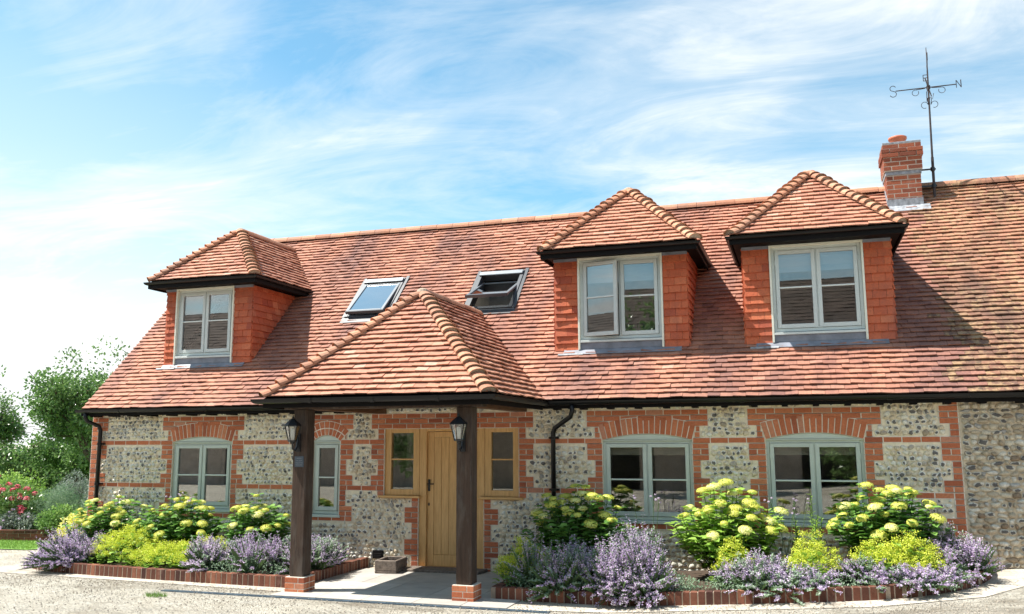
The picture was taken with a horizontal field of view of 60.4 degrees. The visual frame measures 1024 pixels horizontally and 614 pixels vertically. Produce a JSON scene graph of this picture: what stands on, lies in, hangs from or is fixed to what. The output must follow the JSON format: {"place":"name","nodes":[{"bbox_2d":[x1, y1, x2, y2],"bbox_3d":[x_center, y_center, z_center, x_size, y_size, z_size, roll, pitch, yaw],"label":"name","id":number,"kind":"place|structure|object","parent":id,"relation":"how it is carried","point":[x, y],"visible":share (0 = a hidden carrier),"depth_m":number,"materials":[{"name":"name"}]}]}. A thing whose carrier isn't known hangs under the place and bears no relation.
{"place":"outdoors","nodes":[
{"label":"outdoors","id":0,"kind":"place"},
{"bbox_2d":[0,539,50,548],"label":"lawn grass","id":1,"kind":"structure","parent":0,"point":[30,543],"depth_m":15.99,"materials":[{"name":"green plant"}]},
{"bbox_2d":[1,493,87,529],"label":"garden ground","id":2,"kind":"structure","parent":0,"point":[46,514],"depth_m":21.86,"materials":[{"name":"brown soil"}]},
{"bbox_2d":[0,365,34,448],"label":"leafy tree","id":3,"kind":"object","parent":2,"relation":"on","point":[10,426],"visible":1,"depth_m":28.69,"materials":[{"name":"green plant"}]},
{"bbox_2d":[0,508,36,529],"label":"border plant","id":4,"kind":"object","parent":2,"relation":"on","point":[19,519],"visible":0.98,"depth_m":17.20,"materials":[{"name":"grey plant"}]},
{"bbox_2d":[0,471,45,529],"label":"rose bush","id":5,"kind":"object","parent":2,"relation":"on","point":[19,502],"visible":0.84,"depth_m":17.57,"materials":[{"name":"green plant"}]},
{"bbox_2d":[0,468,50,517],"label":"leafy shrub","id":6,"kind":"object","parent":2,"relation":"on","point":[20,476],"visible":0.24,"depth_m":20.17,"materials":[{"name":"green plant"}]},
{"bbox_2d":[14,423,89,487],"bbox_3d":[-13.720,4.817,28.021,3.071,2.904,3.024,-3,-9,18],"label":"shrub","id":7,"kind":"object","parent":2,"relation":"on","point":[57,459],"visible":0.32,"depth_m":27.26,"materials":[{"name":"green plant"}]},
{"bbox_2d":[24,482,84,529],"bbox_3d":[-9.333,4.065,17.948,1.244,0.996,1.298,5,-10,-32],"label":"feathery shrub","id":8,"kind":"object","parent":2,"relation":"on","point":[55,499],"visible":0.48,"depth_m":17.86,"materials":[{"name":"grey plant"}]},
{"bbox_2d":[34,503,85,534],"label":"leafy shrub","id":9,"kind":"object","parent":2,"relation":"on","point":[51,518],"visible":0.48,"depth_m":16.97,"materials":[{"name":"green plant"}]},
{"bbox_2d":[53,469,88,510],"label":"shrub","id":10,"kind":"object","parent":2,"relation":"on","point":[81,483],"depth_m":21.75,"materials":[{"name":"green plant"}]},
{"bbox_2d":[18,335,129,473],"bbox_3d":[-11.818,3.333,25.434,4.056,5.040,4.210,1,-9,-11],"label":"leafy tree","id":11,"kind":"object","parent":2,"relation":"on","point":[61,402],"visible":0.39,"depth_m":24.13,"materials":[{"name":"green plant"}]},
{"bbox_2d":[78,483,88,509],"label":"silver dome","id":12,"kind":"structure","parent":2,"relation":"on","point":[83,496],"depth_m":20.86,"materials":[{"name":"green plant"}]},
{"bbox_2d":[271,568,519,608],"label":"porch paving","id":13,"kind":"structure","parent":0,"point":[366,584],"depth_m":11.04,"materials":[{"name":"grey stone"}]},
{"bbox_2d":[375,556,406,573],"bbox_3d":[-1.726,3.681,12.562,0.320,0.178,0.480,-2,-9,12],"label":"stone trough","id":14,"kind":"object","parent":13,"relation":"on","point":[390,564],"visible":0.98,"depth_m":12.35,"materials":[{"name":"stone"}]},
{"bbox_2d":[85,551,864,591],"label":"bed soil","id":15,"kind":"structure","parent":0,"point":[703,575],"depth_m":11.26,"materials":[{"name":"brown soil"}]},
{"bbox_2d":[18,522,121,572],"bbox_3d":[-6.512,3.506,12.996,1.276,0.709,1.441,-3,-9,18],"label":"catmint","id":16,"kind":"object","parent":15,"relation":"on","point":[66,551],"visible":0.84,"depth_m":12.73,"materials":[{"name":"purple plant"}]},
{"bbox_2d":[62,495,153,551],"bbox_3d":[-6.240,3.429,13.771,1.437,0.933,1.289,-3,-9,18],"label":"hydrangea","id":17,"kind":"object","parent":15,"relation":"on","point":[111,522],"visible":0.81,"depth_m":13.59,"materials":[{"name":"green plant"}]},
{"bbox_2d":[87,523,165,565],"bbox_3d":[-5.636,3.500,12.932,1.336,0.660,0.962,-3,-9,18],"label":"lady mantle","id":18,"kind":"object","parent":15,"relation":"on","point":[126,544],"visible":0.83,"depth_m":12.79,"materials":[{"name":"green plant"}]},
{"bbox_2d":[124,538,191,568],"bbox_3d":[-4.854,3.515,12.493,1.430,0.454,0.888,-3,-9,18],"label":"lady mantle","id":19,"kind":"object","parent":15,"relation":"on","point":[173,554],"visible":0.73,"depth_m":12.35,"materials":[{"name":"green plant"}]},
{"bbox_2d":[132,497,225,549],"bbox_3d":[-5.012,3.349,13.315,1.503,0.944,1.196,-3,-9,18],"label":"hydrangea","id":20,"kind":"object","parent":15,"relation":"on","point":[167,528],"visible":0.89,"depth_m":13.12,"materials":[{"name":"green plant"}]},
{"bbox_2d":[164,492,193,534],"bbox_3d":[-5.047,3.290,13.197,0.531,1.019,0.289,-1,-9,2],"label":"verbena","id":21,"kind":"object","parent":15,"relation":"on","point":[180,498],"visible":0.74,"depth_m":13.19,"materials":[{"name":"plant"}]},
{"bbox_2d":[179,534,230,569],"bbox_3d":[-4.247,3.452,12.444,1.022,0.488,0.754,-3,-9,18],"label":"lady mantle","id":22,"kind":"object","parent":15,"relation":"on","point":[213,545],"visible":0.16,"depth_m":12.42,"materials":[{"name":"green plant"}]},
{"bbox_2d":[178,528,289,574],"bbox_3d":[-3.761,3.341,12.087,1.642,0.634,1.190,-3,-9,18],"label":"catmint","id":23,"kind":"object","parent":15,"relation":"on","point":[245,556],"visible":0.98,"depth_m":11.93,"materials":[{"name":"purple plant"}]},
{"bbox_2d":[219,493,290,548],"bbox_3d":[-3.725,3.257,12.968,1.305,1.010,1.039,-3,-9,18],"label":"hydrangea","id":24,"kind":"object","parent":15,"relation":"on","point":[266,525],"visible":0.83,"depth_m":12.81,"materials":[{"name":"green plant"}]},
{"bbox_2d":[275,534,350,574],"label":"catmint","id":25,"kind":"object","parent":15,"relation":"on","point":[325,553],"visible":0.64,"depth_m":11.96,"materials":[{"name":"purple plant"}]},
{"bbox_2d":[491,535,546,585],"bbox_3d":[0.164,3.153,10.921,0.856,0.624,0.710,-3,-9,18],"label":"lady mantle","id":26,"kind":"object","parent":15,"relation":"on","point":[505,570],"visible":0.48,"depth_m":10.87,"materials":[{"name":"green plant"}]},
{"bbox_2d":[502,528,605,602],"bbox_3d":[0.564,3.073,10.559,1.239,0.808,1.305,5,-10,-32],"label":"catmint","id":27,"kind":"object","parent":15,"relation":"on","point":[551,573],"visible":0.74,"depth_m":10.30,"materials":[{"name":"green plant"}]},
{"bbox_2d":[518,483,634,561],"bbox_3d":[0.849,2.927,11.522,1.398,1.188,1.299,3,-9,-23],"label":"hydrangea","id":28,"kind":"object","parent":15,"relation":"on","point":[588,529],"visible":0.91,"depth_m":11.39,"materials":[{"name":"green plant"}]},
{"bbox_2d":[575,514,703,609],"bbox_3d":[1.410,2.929,10.211,1.573,1.053,1.391,-3,-9,18],"label":"catmint","id":29,"kind":"object","parent":15,"relation":"on","point":[627,572],"visible":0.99,"depth_m":9.90,"materials":[{"name":"purple plant"}]},
{"bbox_2d":[632,494,660,540],"bbox_3d":[1.796,2.968,11.451,0.177,1.058,0.483,8,-12,-42],"label":"verbena","id":30,"kind":"object","parent":15,"relation":"on","point":[653,504],"visible":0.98,"depth_m":11.50,"materials":[{"name":"plant"}]},
{"bbox_2d":[664,478,789,574],"bbox_3d":[2.664,2.736,10.889,1.515,1.216,1.332,-3,-9,18],"label":"hydrangea","id":31,"kind":"object","parent":15,"relation":"on","point":[714,535],"visible":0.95,"depth_m":10.74,"materials":[{"name":"green plant"}]},
{"bbox_2d":[708,536,753,588],"bbox_3d":[2.593,2.955,10.189,0.663,0.603,0.538,-3,-9,18],"label":"lady mantle","id":32,"kind":"object","parent":15,"relation":"on","point":[722,554],"visible":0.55,"depth_m":10.20,"materials":[{"name":"yellow plant"}]},
{"bbox_2d":[705,547,821,605],"bbox_3d":[2.782,2.951,9.792,1.303,0.593,1.155,-3,-9,18],"label":"catmint","id":33,"kind":"object","parent":15,"relation":"on","point":[757,573],"visible":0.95,"depth_m":9.66,"materials":[{"name":"purple plant"}]},
{"bbox_2d":[761,497,810,565],"bbox_3d":[3.367,2.801,10.733,0.582,0.937,0.256,0,-9,-5],"label":"verbena","id":34,"kind":"object","parent":15,"relation":"on","point":[795,501],"visible":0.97,"depth_m":10.81,"materials":[{"name":"plant"}]},
{"bbox_2d":[790,493,828,567],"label":"lily plant","id":35,"kind":"object","parent":15,"relation":"on","point":[815,525],"visible":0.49,"depth_m":10.62,"materials":[{"name":"green plant"}]},
{"bbox_2d":[782,528,847,585],"bbox_3d":[3.421,2.848,9.988,0.774,0.666,0.640,-3,-9,18],"label":"lady mantle","id":36,"kind":"object","parent":15,"relation":"on","point":[809,556],"visible":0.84,"depth_m":9.91,"materials":[{"name":"yellow plant"}]},
{"bbox_2d":[795,551,899,595],"bbox_3d":[3.682,2.895,9.659,1.352,0.399,1.095,0,-9,-1],"label":"catmint","id":37,"kind":"object","parent":15,"relation":"on","point":[859,572],"visible":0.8,"depth_m":9.51,"materials":[{"name":"purple plant"}]},
{"bbox_2d":[826,482,956,565],"bbox_3d":[4.425,2.596,10.344,1.417,1.061,1.180,-3,-9,18],"label":"hydrangea","id":38,"kind":"object","parent":15,"relation":"on","point":[877,527],"visible":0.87,"depth_m":10.24,"materials":[{"name":"green plant"}]},
{"bbox_2d":[847,529,962,587],"bbox_3d":[4.315,2.765,9.767,1.207,0.612,0.796,-3,-9,18],"label":"lady mantle","id":39,"kind":"object","parent":15,"relation":"on","point":[887,552],"visible":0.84,"depth_m":9.65,"materials":[{"name":"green plant"}]},
{"bbox_2d":[869,560,975,595],"bbox_3d":[4.333,2.873,9.429,0.985,0.328,1.010,5,-10,-30],"label":"catmint","id":40,"kind":"object","parent":15,"relation":"on","point":[919,578],"visible":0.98,"depth_m":9.20,"materials":[{"name":"purple plant"}]},
{"bbox_2d":[893,517,1004,587],"bbox_3d":[4.876,2.731,9.897,1.218,0.715,1.049,4,-9,-25],"label":"catmint","id":41,"kind":"object","parent":15,"relation":"on","point":[975,559],"visible":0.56,"depth_m":9.77,"materials":[{"name":"purple plant"}]},
{"bbox_2d":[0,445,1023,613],"bbox_3d":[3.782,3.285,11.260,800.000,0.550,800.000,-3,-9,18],"label":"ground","id":42,"kind":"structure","parent":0,"point":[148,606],"depth_m":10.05,"materials":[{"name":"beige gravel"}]},
{"bbox_2d":[0,529,65,540],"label":"garden wall","id":43,"kind":"structure","parent":42,"relation":"on","point":[28,535],"depth_m":16.78,"materials":[{"name":"brick"}]},
{"bbox_2d":[0,438,88,492],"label":"garden hedge","id":44,"kind":"object","parent":42,"relation":"on","point":[10,458],"visible":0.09,"depth_m":32.64,"materials":[{"name":"green plant"}]},
{"bbox_2d":[54,511,86,542],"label":"golden shrub","id":45,"kind":"object","parent":42,"relation":"on","point":[63,529],"visible":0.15,"depth_m":15.04,"materials":[{"name":"yellow plant"}]},
{"bbox_2d":[144,591,169,597],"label":"grass tuft","id":46,"kind":"object","parent":42,"relation":"on","point":[155,595],"visible":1,"depth_m":10.66,"materials":[{"name":"green plant"}]},
{"bbox_2d":[161,589,549,613],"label":"drain channel","id":47,"kind":"object","parent":42,"relation":"on","point":[379,602],"visible":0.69,"depth_m":10.22,"materials":[{"name":"concrete"}]},
{"bbox_2d":[0,574,1023,613],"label":"gravel driveway","id":48,"kind":"structure","parent":42,"relation":"on","point":[392,604],"depth_m":9.97,"materials":[{"name":"beige gravel"}]},
{"bbox_2d":[5,573,1023,613],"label":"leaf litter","id":49,"kind":"object","parent":42,"relation":"on","point":[518,604],"visible":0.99,"depth_m":9.80,"materials":[{"name":"brown plant"}]},
{"bbox_2d":[75,135,987,601],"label":"cottage","id":50,"kind":"structure","parent":42,"relation":"on","point":[785,345],"depth_m":12.92,"materials":[{"name":"tile"}]},
{"bbox_2d":[170,437,231,511],"bbox_3d":[-5.024,2.710,14.284,1.175,1.188,0.130,-3,-9,18],"label":"window","id":51,"kind":"structure","parent":50,"relation":"in","point":[186,478],"depth_m":14.33,"materials":[{"name":"green paint"}]},
{"bbox_2d":[284,415,301,451],"bbox_3d":[-2.748,1.591,11.063,0.194,0.458,0.266,-3,-9,18],"label":"wall lantern","id":52,"kind":"object","parent":50,"relation":"attached to","point":[293,437],"depth_m":11.04,"materials":[{"name":"black metal"}]},
{"bbox_2d":[294,456,303,466],"bbox_3d":[-2.692,1.956,11.127,0.130,0.135,0.011,-3,-9,18],"label":"house sign","id":53,"kind":"object","parent":50,"relation":"attached to","point":[299,461],"visible":1,"depth_m":11.12,"materials":[{"name":"stone"}]},
{"bbox_2d":[312,435,339,517],"bbox_3d":[-2.851,2.609,13.586,0.517,1.238,0.130,-3,-9,18],"label":"window","id":54,"kind":"structure","parent":50,"relation":"in","point":[318,511],"depth_m":13.57,"materials":[{"name":"green paint"}]},
{"bbox_2d":[378,429,420,497],"bbox_3d":[-1.667,2.327,13.226,0.678,1.056,0.175,-3,-9,18],"label":"side window","id":55,"kind":"structure","parent":50,"relation":"in","point":[390,492],"depth_m":13.21,"materials":[{"name":"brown wood"}]},
{"bbox_2d":[427,432,477,566],"bbox_3d":[-0.878,2.814,12.922,0.804,1.945,0.122,-3,-9,18],"label":"door","id":56,"kind":"structure","parent":50,"relation":"in","point":[442,448],"depth_m":12.99,"materials":[{"name":"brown wood"}]},
{"bbox_2d":[449,413,467,451],"bbox_3d":[-0.622,1.478,10.383,0.194,0.458,0.266,-3,-9,18],"label":"wall lantern","id":57,"kind":"object","parent":50,"relation":"attached to","point":[459,437],"depth_m":10.35,"materials":[{"name":"black metal"}]},
{"bbox_2d":[478,428,523,499],"bbox_3d":[-0.145,2.246,12.738,0.676,1.056,0.175,-3,-9,18],"label":"side window","id":58,"kind":"structure","parent":50,"relation":"in","point":[490,494],"depth_m":12.73,"materials":[{"name":"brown wood"}]},
{"bbox_2d":[603,434,694,524],"bbox_3d":[1.870,2.354,12.082,1.277,1.208,0.145,-3,-9,18],"label":"window","id":59,"kind":"structure","parent":50,"relation":"in","point":[683,446],"depth_m":12.07,"materials":[{"name":"green paint"}]},
{"bbox_2d":[765,433,866,527],"bbox_3d":[3.945,2.238,11.418,1.250,1.198,0.145,-3,-9,18],"label":"window","id":60,"kind":"structure","parent":50,"relation":"in","point":[818,444],"depth_m":11.42,"materials":[{"name":"green paint"}]},
{"bbox_2d":[906,174,1023,569],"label":"flint barn","id":61,"kind":"structure","parent":42,"relation":"on","point":[973,229],"depth_m":11.64,"materials":[{"name":"tile"}]},
{"bbox_2d":[890,48,961,196],"bbox_3d":[6.886,-2.984,14.509,0.840,2.720,0.767,4,-10,-26],"label":"weathervane","id":62,"kind":"object","parent":61,"relation":"on","point":[932,168],"visible":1,"depth_m":14.47,"materials":[{"name":"metal"}]},
{"bbox_2d":[0,563,1023,612],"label":"concrete path","id":63,"kind":"structure","parent":0,"point":[1014,577],"depth_m":9.62,"materials":[{"name":"grey concrete"}]},
{"bbox_2d":[33,557,369,587],"bbox_3d":[-4.921,3.795,12.940,5.235,0.170,2.033,-3,-9,18],"label":"brick edging","id":64,"kind":"object","parent":63,"relation":"on","point":[238,578],"visible":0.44,"depth_m":11.93,"materials":[{"name":"red brick"}]},
{"bbox_2d":[491,563,991,605],"bbox_3d":[2.745,3.256,10.522,5.626,0.440,2.124,-3,-9,18],"label":"brick edging","id":65,"kind":"object","parent":63,"relation":"on","point":[500,590],"visible":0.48,"depth_m":9.55,"materials":[{"name":"red brick"}]},
{"bbox_2d":[0,0,1023,445],"label":"sky","id":66,"kind":"structure","parent":0,"point":[136,135],"materials":[{"name":"blue"}]}
]}

